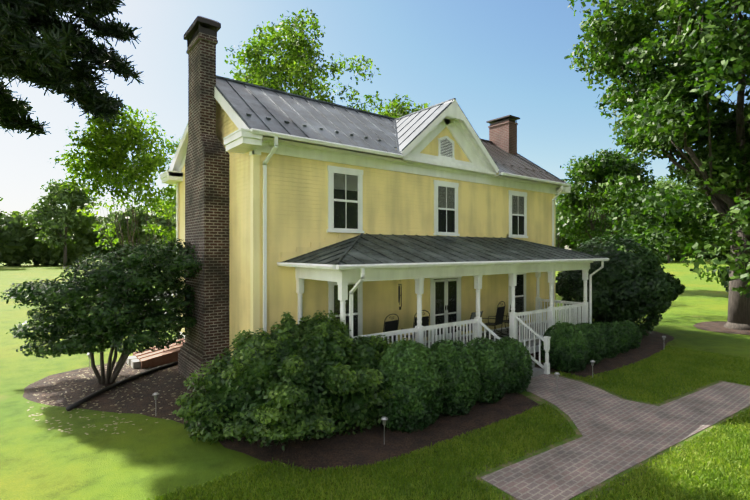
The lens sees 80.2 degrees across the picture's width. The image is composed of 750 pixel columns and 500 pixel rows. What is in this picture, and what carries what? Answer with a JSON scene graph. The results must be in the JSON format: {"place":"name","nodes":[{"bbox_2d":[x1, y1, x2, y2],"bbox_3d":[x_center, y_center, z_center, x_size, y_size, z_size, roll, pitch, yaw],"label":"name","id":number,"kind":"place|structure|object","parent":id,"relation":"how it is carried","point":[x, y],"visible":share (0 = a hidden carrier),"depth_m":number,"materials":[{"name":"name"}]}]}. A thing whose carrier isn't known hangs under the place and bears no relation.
{"place":"outdoors","nodes":[
{"label":"outdoors","id":0,"kind":"place"},
{"bbox_2d":[27,364,192,434],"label":"fallen leaves","id":1,"kind":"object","parent":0,"point":[108,398],"depth_m":10.10,"materials":[{"name":"brown plant"}]},
{"bbox_2d":[0,255,749,499],"bbox_3d":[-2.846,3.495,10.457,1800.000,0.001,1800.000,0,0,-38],"label":"lawn","id":2,"kind":"structure","parent":0,"point":[151,460],"depth_m":8.25,"materials":[{"name":"green plant"}]},
{"bbox_2d":[0,197,7,230],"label":"tree trunk","id":3,"kind":"object","parent":2,"relation":"on","point":[2,218],"visible":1,"depth_m":89.31,"materials":[{"name":"green plant"}]},
{"bbox_2d":[21,178,103,266],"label":"tree","id":4,"kind":"object","parent":2,"relation":"on","point":[49,208],"visible":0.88,"depth_m":89.39,"materials":[{"name":"green plant"}]},
{"bbox_2d":[0,0,143,139],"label":"pine tree","id":5,"kind":"object","parent":2,"relation":"on","point":[55,53],"visible":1,"depth_m":14.81,"materials":[{"name":"green plant"}]},
{"bbox_2d":[0,197,175,265],"bbox_3d":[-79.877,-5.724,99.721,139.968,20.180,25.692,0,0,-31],"label":"tree","id":6,"kind":"object","parent":2,"relation":"on","point":[19,245],"visible":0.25,"depth_m":98.19,"materials":[{"name":"green plant"}]},
{"bbox_2d":[49,104,180,336],"bbox_3d":[-9.836,-1.163,18.249,4.994,9.516,5.357,0,0,12],"label":"tree","id":7,"kind":"object","parent":2,"relation":"on","point":[120,142],"visible":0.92,"depth_m":16.89,"materials":[{"name":"green plant"}]},
{"bbox_2d":[108,204,163,250],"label":"tree","id":8,"kind":"object","parent":2,"relation":"on","point":[140,215],"visible":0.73,"depth_m":93.48,"materials":[{"name":"green plant"}]},
{"bbox_2d":[23,360,542,471],"bbox_3d":[-2.485,3.491,10.766,13.550,0.001,6.480,0,0,16],"label":"mulch bed","id":9,"kind":"object","parent":2,"relation":"on","point":[367,447],"depth_m":9.27,"materials":[{"name":"brown soil"}]},
{"bbox_2d":[0,238,203,384],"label":"tree","id":10,"kind":"object","parent":9,"relation":"on","point":[123,291],"visible":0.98,"depth_m":10.54,"materials":[{"name":"green plant"}]},
{"bbox_2d":[66,361,177,410],"bbox_3d":[-6.434,3.440,11.752,0.440,0.120,4.242,0,0,10],"label":"drain pipe","id":11,"kind":"object","parent":9,"relation":"on","point":[89,397],"visible":0.85,"depth_m":11.31,"materials":[{"name":"black plastic"}]},
{"bbox_2d":[127,356,139,368],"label":"cinder blocks","id":12,"kind":"object","parent":9,"relation":"on","point":[133,361],"depth_m":13.30,"materials":[{"name":"concrete"}]},
{"bbox_2d":[152,392,158,415],"bbox_3d":[-4.602,3.242,9.343,0.140,0.505,0.140,0,0,-38],"label":"path light","id":13,"kind":"object","parent":9,"relation":"on","point":[155,394],"visible":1,"depth_m":9.32,"materials":[{"name":"silver metal"}]},
{"bbox_2d":[133,339,184,368],"bbox_3d":[-6.707,3.243,14.137,1.533,0.505,1.450,0,0,-38],"label":"cellar hatch","id":14,"kind":"object","parent":9,"relation":"on","point":[150,358],"visible":0.46,"depth_m":13.60,"materials":[{"name":"wood"}]},
{"bbox_2d":[178,32,229,386],"bbox_3d":[-4.686,-1.085,12.168,0.800,9.160,2.080,0,0,-38],"label":"chimney","id":15,"kind":"object","parent":9,"relation":"on","point":[207,201],"visible":0.85,"depth_m":11.64,"materials":[{"name":"brick"}]},
{"bbox_2d":[183,16,220,46],"bbox_3d":[-4.734,-5.885,12.156,0.610,0.440,1.300,0,0,-38],"label":"chimney cap","id":16,"kind":"object","parent":15,"relation":"on","point":[205,25],"visible":0.6,"depth_m":11.78,"materials":[{"name":"grey concrete"}]},
{"bbox_2d":[175,316,387,449],"bbox_3d":[-1.486,2.468,9.173,4.916,2.088,3.612,0,0,-38],"label":"shrub","id":17,"kind":"object","parent":9,"relation":"on","point":[234,402],"visible":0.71,"depth_m":8.06,"materials":[{"name":"green plant"}]},
{"bbox_2d":[172,310,395,440],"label":"shrub tips","id":18,"kind":"object","parent":17,"relation":"attached to","point":[277,416],"visible":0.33,"depth_m":7.80,"materials":[{"name":"green plant"}]},
{"bbox_2d":[381,416,387,444],"bbox_3d":[0.167,3.242,7.987,0.140,0.505,0.140,0,0,-38],"label":"path light","id":19,"kind":"object","parent":9,"relation":"on","point":[384,419],"visible":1,"depth_m":7.96,"materials":[{"name":"silver metal"}]},
{"bbox_2d":[375,338,444,432],"bbox_3d":[0.633,2.701,9.014,1.578,1.830,1.506,0,0,-38],"label":"boxwood shrub","id":20,"kind":"object","parent":9,"relation":"on","point":[410,371],"visible":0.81,"depth_m":8.49,"materials":[{"name":"green plant"}]},
{"bbox_2d":[427,339,481,415],"bbox_3d":[1.625,2.779,9.779,1.374,1.654,1.358,0,0,-38],"label":"boxwood shrub","id":21,"kind":"object","parent":9,"relation":"on","point":[457,364],"visible":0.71,"depth_m":9.30,"materials":[{"name":"green plant"}]},
{"bbox_2d":[465,336,508,402],"bbox_3d":[2.544,2.818,10.465,1.248,1.562,1.267,0,0,-38],"label":"boxwood shrub","id":22,"kind":"object","parent":9,"relation":"on","point":[490,358],"visible":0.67,"depth_m":10.05,"materials":[{"name":"green plant"}]},
{"bbox_2d":[494,337,532,392],"bbox_3d":[3.326,2.877,11.127,1.199,1.428,1.203,0,0,-38],"label":"boxwood shrub","id":23,"kind":"object","parent":9,"relation":"on","point":[520,368],"visible":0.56,"depth_m":10.74,"materials":[{"name":"green plant"}]},
{"bbox_2d":[222,8,390,112],"bbox_3d":[-5.657,-7.076,34.775,13.226,21.342,12.750,0,0,-38],"label":"tree","id":24,"kind":"object","parent":2,"relation":"on","point":[257,72],"visible":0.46,"depth_m":31.96,"materials":[{"name":"green plant"}]},
{"bbox_2d":[374,94,435,117],"bbox_3d":[2.468,-4.910,39.996,9.419,17.010,9.325,0,0,-38],"label":"tree","id":25,"kind":"object","parent":2,"relation":"on","point":[399,107],"visible":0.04,"depth_m":37.64,"materials":[{"name":"green plant"}]},
{"bbox_2d":[295,261,592,374],"bbox_3d":[3.216,1.930,13.170,11.540,3.130,3.202,0,0,-38],"label":"porch","id":26,"kind":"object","parent":2,"relation":"on","point":[342,278],"depth_m":12.27,"materials":[{"name":"white wood"}]},
{"bbox_2d":[398,284,401,309],"bbox_3d":[0.610,1.015,10.804,0.090,0.880,0.086,0,0,-38],"label":"wind chime","id":27,"kind":"object","parent":26,"relation":"attached to","point":[399,295],"visible":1,"depth_m":10.78,"materials":[{"name":"grey metal"}]},
{"bbox_2d":[283,234,602,264],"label":"porch roof","id":28,"kind":"structure","parent":26,"relation":"on","point":[349,260],"depth_m":11.99,"materials":[{"name":"grey metal"}]},
{"bbox_2d":[284,233,606,264],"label":"porch roof seams","id":29,"kind":"object","parent":28,"relation":"attached to","point":[347,250],"visible":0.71,"depth_m":12.37,"materials":[{"name":"grey metal"}]},
{"bbox_2d":[147,345,749,499],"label":"lawn grass blades","id":30,"kind":"object","parent":2,"relation":"on","point":[741,419],"depth_m":7.18,"materials":[{"name":"green plant"}]},
{"bbox_2d":[555,200,581,247],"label":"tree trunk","id":31,"kind":"object","parent":2,"relation":"on","point":[557,238],"visible":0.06,"depth_m":127.38,"materials":[{"name":"green plant"}]},
{"bbox_2d":[564,212,603,245],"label":"tree trunk","id":32,"kind":"object","parent":2,"relation":"on","point":[567,240],"visible":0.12,"depth_m":125.03,"materials":[{"name":"green plant"}]},
{"bbox_2d":[590,360,594,377],"bbox_3d":[5.906,3.242,12.076,0.140,0.505,0.140,0,0,-38],"label":"path light","id":33,"kind":"object","parent":2,"relation":"on","point":[592,362],"visible":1,"depth_m":12.06,"materials":[{"name":"silver metal"}]},
{"bbox_2d":[535,330,673,377],"bbox_3d":[7.916,3.491,16.607,4.652,0.001,10.141,0,0,41],"label":"mulch bed","id":34,"kind":"object","parent":2,"relation":"on","point":[653,342],"depth_m":14.59,"materials":[{"name":"brown soil"}]},
{"bbox_2d":[541,321,590,371],"bbox_3d":[5.595,2.850,13.127,1.376,1.489,1.391,0,0,-38],"label":"boxwood shrub","id":35,"kind":"object","parent":34,"relation":"on","point":[570,350],"visible":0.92,"depth_m":12.68,"materials":[{"name":"green plant"}]},
{"bbox_2d":[575,322,606,363],"bbox_3d":[6.602,2.920,13.931,1.247,1.328,1.227,0,0,-38],"label":"boxwood shrub","id":36,"kind":"object","parent":34,"relation":"on","point":[597,342],"visible":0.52,"depth_m":13.50,"materials":[{"name":"green plant"}]},
{"bbox_2d":[593,322,620,357],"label":"boxwood shrub","id":37,"kind":"object","parent":34,"relation":"on","point":[612,339],"visible":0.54,"depth_m":14.28,"materials":[{"name":"green plant"}]},
{"bbox_2d":[606,321,632,353],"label":"boxwood shrub","id":38,"kind":"object","parent":34,"relation":"on","point":[625,336],"visible":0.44,"depth_m":14.97,"materials":[{"name":"green plant"}]},
{"bbox_2d":[555,234,684,336],"bbox_3d":[10.122,1.419,18.776,5.230,4.241,4.984,0,0,-38],"label":"evergreen shrub","id":39,"kind":"object","parent":34,"relation":"on","point":[639,284],"visible":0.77,"depth_m":17.27,"materials":[{"name":"green plant"}]},
{"bbox_2d":[618,320,641,348],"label":"boxwood shrub","id":40,"kind":"object","parent":34,"relation":"on","point":[636,333],"visible":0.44,"depth_m":15.60,"materials":[{"name":"green plant"}]},
{"bbox_2d":[555,148,657,249],"bbox_3d":[20.190,-2.656,40.066,8.841,12.501,9.266,0,0,-38],"label":"tree","id":41,"kind":"object","parent":2,"relation":"on","point":[572,207],"visible":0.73,"depth_m":38.63,"materials":[{"name":"green plant"}]},
{"bbox_2d":[578,189,635,245],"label":"tree trunk","id":42,"kind":"object","parent":2,"relation":"on","point":[599,216],"depth_m":125.99,"materials":[{"name":"green plant"}]},
{"bbox_2d":[555,194,729,261],"bbox_3d":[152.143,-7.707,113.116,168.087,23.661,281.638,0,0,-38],"label":"tree","id":43,"kind":"object","parent":2,"relation":"on","point":[677,254],"visible":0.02,"depth_m":134.40,"materials":[{"name":"green plant"}]},
{"bbox_2d":[564,0,749,329],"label":"tree","id":44,"kind":"object","parent":2,"relation":"on","point":[703,47],"visible":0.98,"depth_m":19.63,"materials":[{"name":"green plant"}]},
{"bbox_2d":[634,176,704,262],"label":"tree","id":45,"kind":"object","parent":2,"relation":"on","point":[660,184],"visible":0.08,"depth_m":116.44,"materials":[{"name":"green plant"}]},
{"bbox_2d":[693,321,749,334],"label":"mulch bed","id":46,"kind":"object","parent":2,"relation":"on","point":[715,326],"depth_m":19.79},
{"bbox_2d":[717,266,728,291],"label":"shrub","id":47,"kind":"object","parent":2,"relation":"on","point":[726,283],"visible":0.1,"depth_m":32.72,"materials":[{"name":"green plant"}]},
{"bbox_3d":[0.244,3.220,17.109,13.090,0.550,6.740,0,0,-38],"label":"foundation wall","id":48,"kind":"object","parent":2,"relation":"on","visible":0},
{"bbox_2d":[159,87,569,342],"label":"house trim","id":49,"kind":"structure","parent":48,"relation":"on","point":[481,167],"depth_m":13.90,"materials":[{"name":"white wood"}]},
{"bbox_2d":[269,141,276,152],"bbox_3d":[-2.434,-2.446,10.588,0.149,0.278,0.220,0,0,-38],"label":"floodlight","id":50,"kind":"object","parent":49,"relation":"attached to","point":[271,143],"visible":0.56,"depth_m":10.58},
{"bbox_2d":[170,78,564,182],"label":"roof","id":51,"kind":"structure","parent":49,"relation":"on","point":[243,108],"depth_m":12.97,"materials":[{"name":"metal"}]},
{"bbox_2d":[215,75,565,182],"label":"roof seams","id":52,"kind":"object","parent":51,"relation":"on","point":[342,106],"visible":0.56,"depth_m":13.87,"materials":[{"name":"metal"}]},
{"bbox_2d":[488,121,517,154],"bbox_3d":[5.752,-4.665,20.005,0.660,1.920,1.120,0,0,-38],"label":"chimney","id":53,"kind":"object","parent":51,"relation":"on","point":[503,135],"visible":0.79,"depth_m":19.65,"materials":[{"name":"red brick"}]},
{"bbox_2d":[486,115,519,125],"bbox_3d":[5.752,-5.745,20.005,0.760,0.240,1.260,0,0,-38],"label":"chimney cap","id":54,"kind":"object","parent":53,"relation":"on","point":[512,118],"visible":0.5,"depth_m":19.77,"materials":[{"name":"grey concrete"}]},
{"bbox_2d":[160,128,608,341],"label":"gutters and downspouts","id":55,"kind":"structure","parent":49,"relation":"attached to","point":[276,136],"depth_m":10.55,"materials":[{"name":"white metal"}]},
{"bbox_2d":[327,136,527,341],"bbox_3d":[2.323,-0.404,14.427,9.055,6.597,0.060,0,0,-38],"label":"window trim","id":56,"kind":"structure","parent":49,"relation":"attached to","point":[332,170],"depth_m":14.12,"materials":[{"name":"white wood"}]},
{"bbox_2d":[178,100,552,356],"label":"siding wall","id":57,"kind":"structure","parent":48,"relation":"on","point":[297,201],"depth_m":12.50,"materials":[{"name":"yellow wood"}]},
{"bbox_2d":[281,229,519,261],"bbox_3d":[2.256,-0.103,14.404,11.540,0.945,0.018,0,0,-38],"label":"roof flashing","id":58,"kind":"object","parent":57,"relation":"attached to","point":[285,256],"depth_m":12.16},
{"bbox_2d":[334,139,523,336],"bbox_3d":[2.309,-0.370,14.445,8.745,6.530,0.010,0,0,-38],"label":"window","id":59,"kind":"structure","parent":57,"relation":"in","point":[346,215],"depth_m":14.25,"materials":[{"name":"black glass"}]},
{"bbox_2d":[178,154,554,334],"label":"corner trim","id":60,"kind":"structure","parent":48,"relation":"on","point":[254,242],"depth_m":10.48,"materials":[{"name":"wood"}]},
{"bbox_2d":[0,0,749,249],"label":"sky","id":61,"kind":"structure","parent":0,"point":[497,58],"materials":[{"name":"blue"}]},
{"bbox_2d":[426,322,546,347],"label":"porch floor","id":62,"kind":"structure","parent":0,"point":[527,342],"depth_m":14.89,"materials":[{"name":"wood"}]},
{"bbox_2d":[382,314,398,342],"bbox_3d":[0.219,2.281,11.896,0.600,1.234,0.743,0,0,-43],"label":"iron chair","id":63,"kind":"object","parent":62,"relation":"on","point":[391,325],"visible":0.44,"depth_m":11.70,"materials":[{"name":"grey metal"}]},
{"bbox_2d":[401,310,429,347],"bbox_3d":[1.148,2.281,12.645,0.599,1.234,0.743,0,0,-30],"label":"iron chair","id":64,"kind":"object","parent":62,"relation":"on","point":[425,320],"visible":0.46,"depth_m":12.45,"materials":[{"name":"grey metal"}]},
{"bbox_2d":[452,311,482,341],"bbox_3d":[2.928,2.401,14.083,0.608,0.982,0.792,0,0,-41],"label":"chair","id":65,"kind":"object","parent":62,"relation":"on","point":[473,314],"visible":0.25,"depth_m":13.91,"materials":[{"name":"black metal"}]},
{"bbox_2d":[482,301,504,338],"bbox_3d":[3.890,2.281,14.755,0.743,1.234,0.599,0,0,42],"label":"iron chair","id":66,"kind":"object","parent":62,"relation":"on","point":[499,316],"visible":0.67,"depth_m":14.60,"materials":[{"name":"grey metal"}]},
{"bbox_2d":[495,299,520,335],"bbox_3d":[4.582,2.281,15.319,0.599,1.234,0.743,0,0,-34],"label":"iron chair","id":67,"kind":"object","parent":62,"relation":"on","point":[517,308],"visible":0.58,"depth_m":15.15,"materials":[{"name":"grey metal"}]},
{"bbox_2d":[530,352,542,361],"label":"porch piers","id":68,"kind":"structure","parent":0,"point":[536,356],"depth_m":13.87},
{"bbox_2d":[531,361,543,376],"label":"porch steps","id":69,"kind":"structure","parent":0,"point":[537,371],"depth_m":12.38,"materials":[{"name":"grey concrete"}]},
{"bbox_2d":[461,372,749,499],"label":"walkway border","id":70,"kind":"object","parent":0,"point":[538,400],"depth_m":7.97,"materials":[{"name":"brick"}]},
{"bbox_2d":[481,374,749,499],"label":"brick walkway","id":71,"kind":"structure","parent":0,"point":[619,434],"depth_m":8.52,"materials":[{"name":"grey brick"}]},
{"bbox_2d":[480,391,749,499],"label":"walkway edging","id":72,"kind":"object","parent":71,"relation":"attached to","point":[620,472],"depth_m":7.52,"materials":[{"name":"grey brick"}]}
]}

